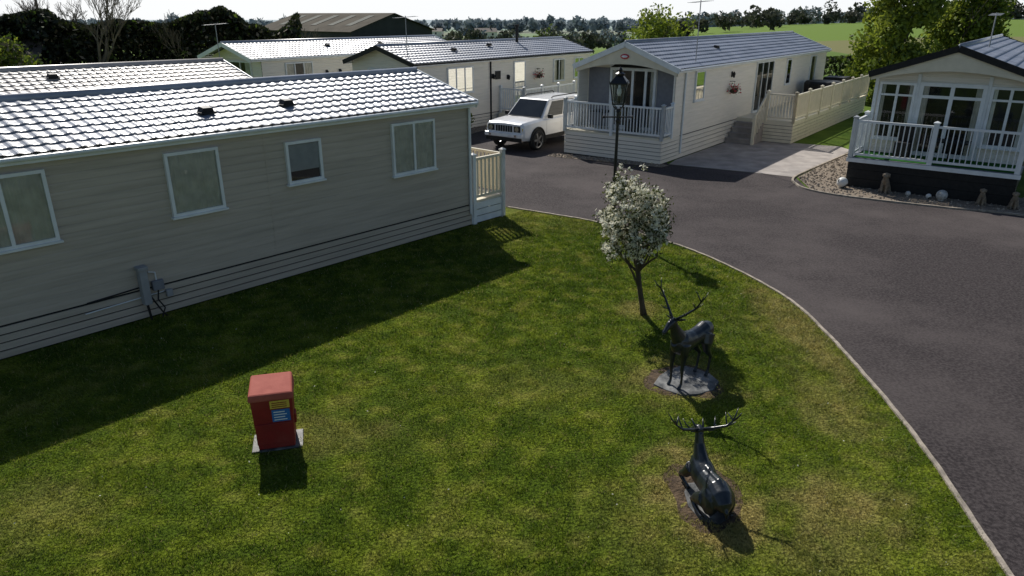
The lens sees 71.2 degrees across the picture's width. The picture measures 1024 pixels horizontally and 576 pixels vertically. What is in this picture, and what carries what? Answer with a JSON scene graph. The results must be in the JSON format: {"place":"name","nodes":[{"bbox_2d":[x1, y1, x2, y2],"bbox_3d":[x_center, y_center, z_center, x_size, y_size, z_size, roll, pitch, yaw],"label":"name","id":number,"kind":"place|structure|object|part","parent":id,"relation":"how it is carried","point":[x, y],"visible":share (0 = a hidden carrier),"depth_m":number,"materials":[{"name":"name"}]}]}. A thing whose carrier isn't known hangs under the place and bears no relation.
{"place":"outdoors","nodes":[
{"label":"outdoors","id":0,"kind":"place"},
{"bbox_2d":[471,126,486,133],"bbox_3d":[-2.350,-6.628,30.281,4.300,0.001,5.900,0,21,0],"label":"gravel strip","id":1,"kind":"object","parent":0,"point":[480,129],"visible":0.1,"depth_m":30.80,"materials":[{"name":"grey gravel"}]},
{"bbox_2d":[0,207,1005,575],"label":"lawn","id":2,"kind":"structure","parent":0,"point":[436,451],"depth_m":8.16,"materials":[{"name":"green plant"}]},
{"bbox_2d":[0,67,505,359],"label":"static caravan","id":3,"kind":"object","parent":2,"relation":"on","point":[121,205],"visible":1,"depth_m":12.18,"materials":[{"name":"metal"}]},
{"bbox_2d":[0,169,63,254],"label":"window frame","id":4,"kind":"structure","parent":3,"relation":"in","point":[14,247],"depth_m":10.05,"materials":[{"name":"white plastic"}]},
{"bbox_2d":[162,146,228,219],"bbox_3d":[-5.173,-1.724,11.704,0.090,1.065,0.950,18,27,39],"label":"window frame","id":5,"kind":"structure","parent":3,"relation":"in","point":[176,216],"depth_m":11.67,"materials":[{"name":"white plastic"}]},
{"bbox_2d":[283,137,326,186],"bbox_3d":[-3.796,-2.311,13.112,0.090,0.795,0.800,18,27,39],"label":"window frame","id":6,"kind":"structure","parent":3,"relation":"in","point":[291,183],"depth_m":13.09,"materials":[{"name":"white plastic"}]},
{"bbox_2d":[291,167,319,180],"label":"window interior","id":7,"kind":"structure","parent":3,"relation":"in","point":[313,172],"depth_m":13.23,"materials":[{"name":"black glass"}]},
{"bbox_2d":[390,118,437,178],"bbox_3d":[-2.041,-2.932,14.957,0.090,1.095,1.220,18,27,39],"label":"window frame","id":8,"kind":"structure","parent":3,"relation":"in","point":[416,171],"depth_m":14.92,"materials":[{"name":"white plastic"}]},
{"bbox_2d":[247,371,303,453],"bbox_3d":[-2.720,1.420,8.186,0.560,0.797,0.421,-5,22,-13],"label":"utility meter box","id":9,"kind":"object","parent":2,"relation":"on","point":[270,399],"visible":1,"depth_m":8.04,"materials":[{"name":"metal"}]},
{"bbox_2d":[14,263,912,570],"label":"daisies","id":10,"kind":"object","parent":2,"relation":"on","point":[448,489],"visible":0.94,"depth_m":8.31,"materials":[{"name":"white plant"}]},
{"bbox_2d":[602,67,633,231],"bbox_3d":[2.290,-2.977,15.725,0.655,3.620,0.394,6,22,15],"label":"street lamp","id":11,"kind":"object","parent":2,"relation":"on","point":[620,78],"visible":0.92,"depth_m":15.35,"materials":[{"name":"black metal"}]},
{"bbox_2d":[593,160,675,315],"bbox_3d":[1.925,-0.750,11.451,1.372,2.538,1.653,0,21,0],"label":"blossom tree","id":12,"kind":"object","parent":2,"relation":"on","point":[653,222],"visible":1,"depth_m":11.07,"materials":[{"name":"white plant"}]},
{"bbox_2d":[644,365,723,397],"bbox_3d":[2.291,1.252,9.711,1.048,0.016,0.963,0,21,0],"label":"soil patch","id":13,"kind":"object","parent":2,"relation":"on","point":[653,376],"visible":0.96,"depth_m":9.59,"materials":[{"name":"soil"}]},
{"bbox_2d":[653,278,718,396],"bbox_3d":[2.315,0.591,9.378,1.096,1.482,0.774,-17,27,-37],"label":"stag statue","id":14,"kind":"object","parent":13,"relation":"on","point":[683,379],"visible":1,"depth_m":9.46,"materials":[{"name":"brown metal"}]},
{"bbox_2d":[663,463,742,533],"bbox_3d":[2.004,2.143,7.383,0.771,0.016,1.151,0,21,0],"label":"soil patch","id":15,"kind":"object","parent":2,"relation":"on","point":[677,487],"visible":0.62,"depth_m":7.32,"materials":[{"name":"brown soil"}]},
{"bbox_2d":[668,408,741,524],"bbox_3d":[1.910,1.737,7.169,0.767,0.931,0.836,10,23,24],"label":"stag statue","id":16,"kind":"object","parent":15,"relation":"on","point":[709,493],"visible":1,"depth_m":7.11,"materials":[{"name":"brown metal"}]},
{"bbox_2d":[508,206,1013,575],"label":"lawn kerb","id":17,"kind":"structure","parent":2,"relation":"on","point":[979,530],"depth_m":8.65,"materials":[{"name":"concrete"}]},
{"bbox_2d":[0,0,1023,19],"label":"sky","id":18,"kind":"structure","parent":0,"point":[149,9],"materials":[{"name":"white"}]},
{"bbox_2d":[82,19,1023,197],"bbox_3d":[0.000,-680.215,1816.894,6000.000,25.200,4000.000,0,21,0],"label":"ground","id":19,"kind":"structure","parent":0,"point":[834,37],"depth_m":124.13,"materials":[{"name":"green plant"}]},
{"bbox_2d":[0,33,50,66],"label":"shrub","id":20,"kind":"object","parent":19,"relation":"on","point":[11,54],"visible":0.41,"depth_m":36.85,"materials":[{"name":"green plant"}]},
{"bbox_2d":[0,36,68,65],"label":"shrub","id":21,"kind":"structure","parent":19,"relation":"on","point":[37,49],"depth_m":41.75,"materials":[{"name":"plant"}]},
{"bbox_2d":[2,0,86,35],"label":"bare tree","id":22,"kind":"object","parent":19,"relation":"on","point":[23,8],"visible":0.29,"depth_m":43.28,"materials":[{"name":"beige plant"}]},
{"bbox_2d":[58,0,141,62],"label":"bare tree","id":23,"kind":"object","parent":19,"relation":"on","point":[106,55],"visible":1,"depth_m":41.21,"materials":[{"name":"beige plant"}]},
{"bbox_2d":[0,57,252,93],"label":"static caravan","id":24,"kind":"object","parent":19,"relation":"on","point":[27,79],"visible":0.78,"depth_m":17.94,"materials":[{"name":"grey tile"}]},
{"bbox_2d":[0,5,301,64],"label":"ivy hedge","id":25,"kind":"object","parent":19,"relation":"on","point":[73,42],"visible":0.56,"depth_m":43.13,"materials":[{"name":"green plant"}]},
{"bbox_2d":[151,12,188,56],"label":"bare tree","id":26,"kind":"object","parent":19,"relation":"on","point":[173,32],"visible":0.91,"depth_m":43.52,"materials":[{"name":"beige plant"}]},
{"bbox_2d":[300,28,318,38],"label":"bare tree","id":27,"kind":"object","parent":19,"relation":"on","point":[305,34],"visible":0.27,"depth_m":54.81,"materials":[{"name":"beige plant"}]},
{"bbox_2d":[197,23,445,77],"bbox_3d":[-8.902,-11.337,36.622,4.120,4.300,14.698,15,26,34],"label":"static caravan","id":28,"kind":"object","parent":19,"relation":"on","point":[266,58],"visible":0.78,"depth_m":32.93,"materials":[{"name":"metal"}]},
{"bbox_2d":[231,62,245,72],"label":"window interior","id":29,"kind":"structure","parent":28,"relation":"in","point":[236,64],"depth_m":32.02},
{"bbox_2d":[226,60,252,76],"bbox_3d":[-12.453,-9.329,32.402,2.460,1.835,0.090,15,26,34],"label":"window frame","id":30,"kind":"structure","parent":28,"relation":"in","point":[240,62],"depth_m":31.71,"materials":[{"name":"white plastic"}]},
{"bbox_2d":[294,63,303,74],"label":"window interior","id":31,"kind":"structure","parent":28,"relation":"in","point":[299,66],"depth_m":32.64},
{"bbox_2d":[285,61,313,74],"bbox_3d":[-9.686,-9.702,32.721,0.090,1.205,1.560,15,26,34],"label":"window frame","id":32,"kind":"structure","parent":28,"relation":"in","point":[311,62],"depth_m":32.47,"materials":[{"name":"white plastic"}]},
{"bbox_2d":[265,13,434,37],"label":"barn","id":33,"kind":"structure","parent":19,"relation":"on","point":[330,25],"depth_m":82.72,"materials":[{"name":"grey metal"}]},
{"bbox_2d":[432,31,443,36],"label":"walls","id":34,"kind":"structure","parent":19,"relation":"on","point":[439,33],"depth_m":488.77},
{"bbox_2d":[432,27,443,30],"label":"roof","id":35,"kind":"structure","parent":34,"relation":"on","point":[438,29],"depth_m":489.85,"materials":[{"name":"stone"}]},
{"bbox_2d":[342,16,594,127],"bbox_3d":[-0.868,-10.284,33.451,5.380,4.600,13.598,15,26,34],"label":"static caravan","id":36,"kind":"object","parent":19,"relation":"on","point":[496,78],"visible":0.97,"depth_m":31.84,"materials":[{"name":"metal"}]},
{"bbox_2d":[447,66,473,92],"bbox_3d":[-2.141,-8.689,29.960,0.090,1.085,1.710,15,26,34],"label":"window frame","id":37,"kind":"structure","parent":36,"relation":"in","point":[456,68],"depth_m":30.03,"materials":[{"name":"white plastic"}]},
{"bbox_2d":[449,67,472,91],"label":"window pane","id":38,"kind":"structure","parent":36,"relation":"in","point":[461,71],"depth_m":30.00,"materials":[{"name":"clear glass"}]},
{"bbox_2d":[556,60,560,79],"label":"window interior","id":39,"kind":"structure","parent":36,"relation":"in","point":[557,60],"depth_m":35.60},
{"bbox_2d":[553,58,564,81],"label":"window frame","id":40,"kind":"structure","parent":36,"relation":"in","point":[559,79],"depth_m":35.54,"materials":[{"name":"white plastic"}]},
{"bbox_2d":[573,57,583,78],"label":"window frame","id":41,"kind":"structure","parent":36,"relation":"in","point":[574,77],"depth_m":36.72,"materials":[{"name":"white plastic"}]},
{"bbox_2d":[575,58,582,76],"label":"window pane","id":42,"kind":"structure","parent":36,"relation":"in","point":[576,59],"depth_m":36.78,"materials":[{"name":"clear glass"}]},
{"bbox_2d":[481,32,496,38],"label":"walls","id":43,"kind":"structure","parent":19,"relation":"on","point":[490,34],"depth_m":397.65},
{"bbox_2d":[474,26,496,31],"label":"roof","id":44,"kind":"structure","parent":43,"relation":"on","point":[489,29],"depth_m":398.54,"materials":[{"name":"stone"}]},
{"bbox_2d":[11,0,1023,49],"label":"distant trees","id":45,"kind":"object","parent":19,"relation":"on","point":[756,17],"visible":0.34,"depth_m":169.62,"materials":[{"name":"green plant"}]},
{"bbox_2d":[67,12,1023,35],"bbox_3d":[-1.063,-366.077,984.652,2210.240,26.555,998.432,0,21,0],"label":"distant trees","id":46,"kind":"object","parent":19,"relation":"on","point":[532,24],"visible":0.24,"depth_m":636.95,"materials":[{"name":"green plant"}]},
{"bbox_2d":[533,23,570,40],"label":"deciduous tree","id":47,"kind":"object","parent":19,"relation":"on","point":[552,33],"visible":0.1,"depth_m":102.93,"materials":[{"name":"green plant"}]},
{"bbox_2d":[209,5,1020,45],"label":"distant trees","id":48,"kind":"object","parent":19,"relation":"on","point":[615,39],"visible":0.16,"depth_m":323.33,"materials":[{"name":"green plant"}]},
{"bbox_2d":[622,2,696,39],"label":"deciduous tree","id":49,"kind":"object","parent":19,"relation":"on","point":[661,28],"visible":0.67,"depth_m":55.95,"materials":[{"name":"green plant"}]},
{"bbox_2d":[563,0,869,163],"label":"holiday lodge","id":50,"kind":"structure","parent":19,"relation":"on","point":[688,95],"depth_m":25.95,"materials":[{"name":"metal"}]},
{"bbox_2d":[614,70,650,126],"label":"patio doors interior","id":51,"kind":"structure","parent":50,"relation":"in","point":[639,75],"depth_m":24.86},
{"bbox_2d":[612,64,652,68],"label":"gable window","id":52,"kind":"structure","parent":50,"relation":"in","point":[616,65],"depth_m":24.73,"materials":[{"name":"black glass"}]},
{"bbox_2d":[693,70,706,102],"bbox_3d":[6.504,-6.980,24.725,0.090,1.035,0.860,15,26,34],"label":"window frame","id":53,"kind":"structure","parent":50,"relation":"in","point":[696,74],"depth_m":24.57,"materials":[{"name":"white plastic"}]},
{"bbox_2d":[695,72,704,99],"label":"window pane","id":54,"kind":"structure","parent":50,"relation":"in","point":[701,75],"depth_m":24.73,"materials":[{"name":"clear glass"}]},
{"bbox_2d":[753,61,772,109],"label":"glass door","id":55,"kind":"structure","parent":50,"relation":"in","point":[771,63],"depth_m":29.84,"materials":[{"name":"black glass"}]},
{"bbox_2d":[783,58,792,85],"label":"window frame","id":56,"kind":"structure","parent":50,"relation":"in","point":[785,83],"depth_m":32.02,"materials":[{"name":"white plastic"}]},
{"bbox_2d":[786,60,791,82],"label":"window pane","id":57,"kind":"structure","parent":50,"relation":"in","point":[790,61],"depth_m":32.18,"materials":[{"name":"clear glass"}]},
{"bbox_2d":[809,56,814,79],"label":"window interior","id":58,"kind":"structure","parent":50,"relation":"in","point":[813,58],"depth_m":35.07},
{"bbox_2d":[808,55,817,79],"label":"window frame","id":59,"kind":"structure","parent":50,"relation":"in","point":[811,55],"depth_m":34.80,"materials":[{"name":"white plastic"}]},
{"bbox_2d":[823,54,880,76],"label":"hedge","id":60,"kind":"object","parent":19,"relation":"on","point":[841,61],"visible":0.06,"depth_m":52.15,"materials":[{"name":"green plant"}]},
{"bbox_2d":[842,0,950,104],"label":"evergreen tree","id":61,"kind":"object","parent":19,"relation":"on","point":[887,38],"visible":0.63,"depth_m":37.86,"materials":[{"name":"green plant"}]},
{"bbox_2d":[791,153,1023,215],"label":"gravel kerb","id":62,"kind":"structure","parent":19,"relation":"on","point":[866,198],"depth_m":19.03,"materials":[{"name":"concrete"}]},
{"bbox_2d":[798,154,1023,213],"bbox_3d":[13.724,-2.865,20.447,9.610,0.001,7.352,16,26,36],"label":"gravel bed","id":63,"kind":"object","parent":19,"relation":"on","point":[886,196],"visible":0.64,"depth_m":19.91,"materials":[{"name":"beige gravel"}]},
{"bbox_2d":[837,177,847,187],"bbox_3d":[9.430,-3.014,20.411,0.300,0.300,0.300,0,21,0],"label":"football ornament","id":64,"kind":"object","parent":63,"relation":"on","point":[842,182],"visible":1,"depth_m":20.31,"materials":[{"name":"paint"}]},
{"bbox_2d":[878,173,890,193],"bbox_3d":[10.325,-2.919,19.790,0.429,0.595,0.330,-9,23,-23],"label":"dog ornament","id":65,"kind":"object","parent":63,"relation":"on","point":[885,187],"visible":1,"depth_m":19.70,"materials":[{"name":"stone"}]},
{"bbox_2d":[936,190,947,200],"bbox_3d":[11.430,-2.468,19.014,0.280,0.280,0.280,0,21,0],"label":"football ornament","id":66,"kind":"object","parent":63,"relation":"on","point":[941,195],"visible":1,"depth_m":18.93,"materials":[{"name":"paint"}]},
{"bbox_2d":[975,188,986,205],"bbox_3d":[12.182,-2.362,18.501,0.260,0.467,0.334,3,21,7],"label":"dog ornament","id":67,"kind":"object","parent":63,"relation":"on","point":[981,199],"visible":1,"depth_m":18.45,"materials":[{"name":"stone"}]},
{"bbox_2d":[1007,192,1019,209],"bbox_3d":[12.772,-2.226,18.146,0.260,0.467,0.334,3,21,7],"label":"dog ornament","id":68,"kind":"object","parent":63,"relation":"on","point":[1014,203],"visible":1,"depth_m":18.10,"materials":[{"name":"stone"}]},
{"bbox_2d":[846,13,1023,205],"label":"holiday lodge","id":69,"kind":"structure","parent":19,"relation":"on","point":[950,121],"depth_m":19.57,"materials":[{"name":"white plastic"}]},
{"bbox_2d":[869,81,917,140],"bbox_3d":[11.003,-5.089,20.622,1.010,1.635,0.090,15,26,34],"label":"front window frame","id":70,"kind":"structure","parent":69,"relation":"in","point":[898,84],"depth_m":20.55,"materials":[{"name":"white plastic"}]},
{"bbox_2d":[878,84,910,136],"label":"front window interior","id":71,"kind":"structure","parent":69,"relation":"in","point":[901,105],"depth_m":20.62,"materials":[{"name":"black glass"}]},
{"bbox_2d":[917,86,976,154],"label":"patio doors interior","id":72,"kind":"structure","parent":69,"relation":"in","point":[961,110],"depth_m":19.89,"materials":[{"name":"black glass"}]},
{"bbox_2d":[977,87,1023,151],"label":"front window frame","id":73,"kind":"structure","parent":69,"relation":"in","point":[1013,149],"depth_m":19.10,"materials":[{"name":"white plastic"}]},
{"bbox_2d":[986,90,1023,146],"label":"front window interior","id":74,"kind":"structure","parent":69,"relation":"in","point":[1000,109],"depth_m":19.10,"materials":[{"name":"black glass"}]},
{"bbox_2d":[920,0,1016,52],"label":"evergreen tree","id":75,"kind":"object","parent":19,"relation":"on","point":[962,21],"visible":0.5,"depth_m":40.08,"materials":[{"name":"green plant"}]},
{"bbox_2d":[471,130,1023,575],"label":"asphalt road","id":76,"kind":"structure","parent":0,"point":[916,312],"depth_m":13.56,"materials":[{"name":"grey asphalt"}]},
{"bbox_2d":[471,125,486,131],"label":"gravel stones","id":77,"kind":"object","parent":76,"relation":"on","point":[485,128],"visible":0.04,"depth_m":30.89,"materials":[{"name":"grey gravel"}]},
{"bbox_2d":[485,90,576,149],"bbox_3d":[1.034,-6.470,27.374,2.142,1.798,4.630,15,26,34],"label":"parked car","id":78,"kind":"object","parent":76,"relation":"on","point":[532,120],"visible":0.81,"depth_m":26.35,"materials":[{"name":"white paint"}]},
{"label":"windows","id":79,"kind":"part","parent":78,"relation":"part of","materials":[{"name":"black glass"}]},
{"bbox_2d":[547,153,665,166],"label":"gravel stones","id":80,"kind":"object","parent":76,"relation":"on","point":[599,159],"visible":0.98,"depth_m":24.32,"materials":[{"name":"grey gravel"}]},
{"bbox_2d":[548,153,668,167],"bbox_3d":[3.175,-4.359,24.351,3.950,0.001,2.600,0,21,0],"label":"gravel strip","id":81,"kind":"object","parent":76,"relation":"on","point":[589,158],"visible":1,"depth_m":24.27,"materials":[{"name":"grey gravel"}]},
{"bbox_2d":[670,141,848,176],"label":"concrete driveway","id":82,"kind":"structure","parent":0,"point":[780,159],"depth_m":24.80,"materials":[{"name":"grey concrete"}]}
]}

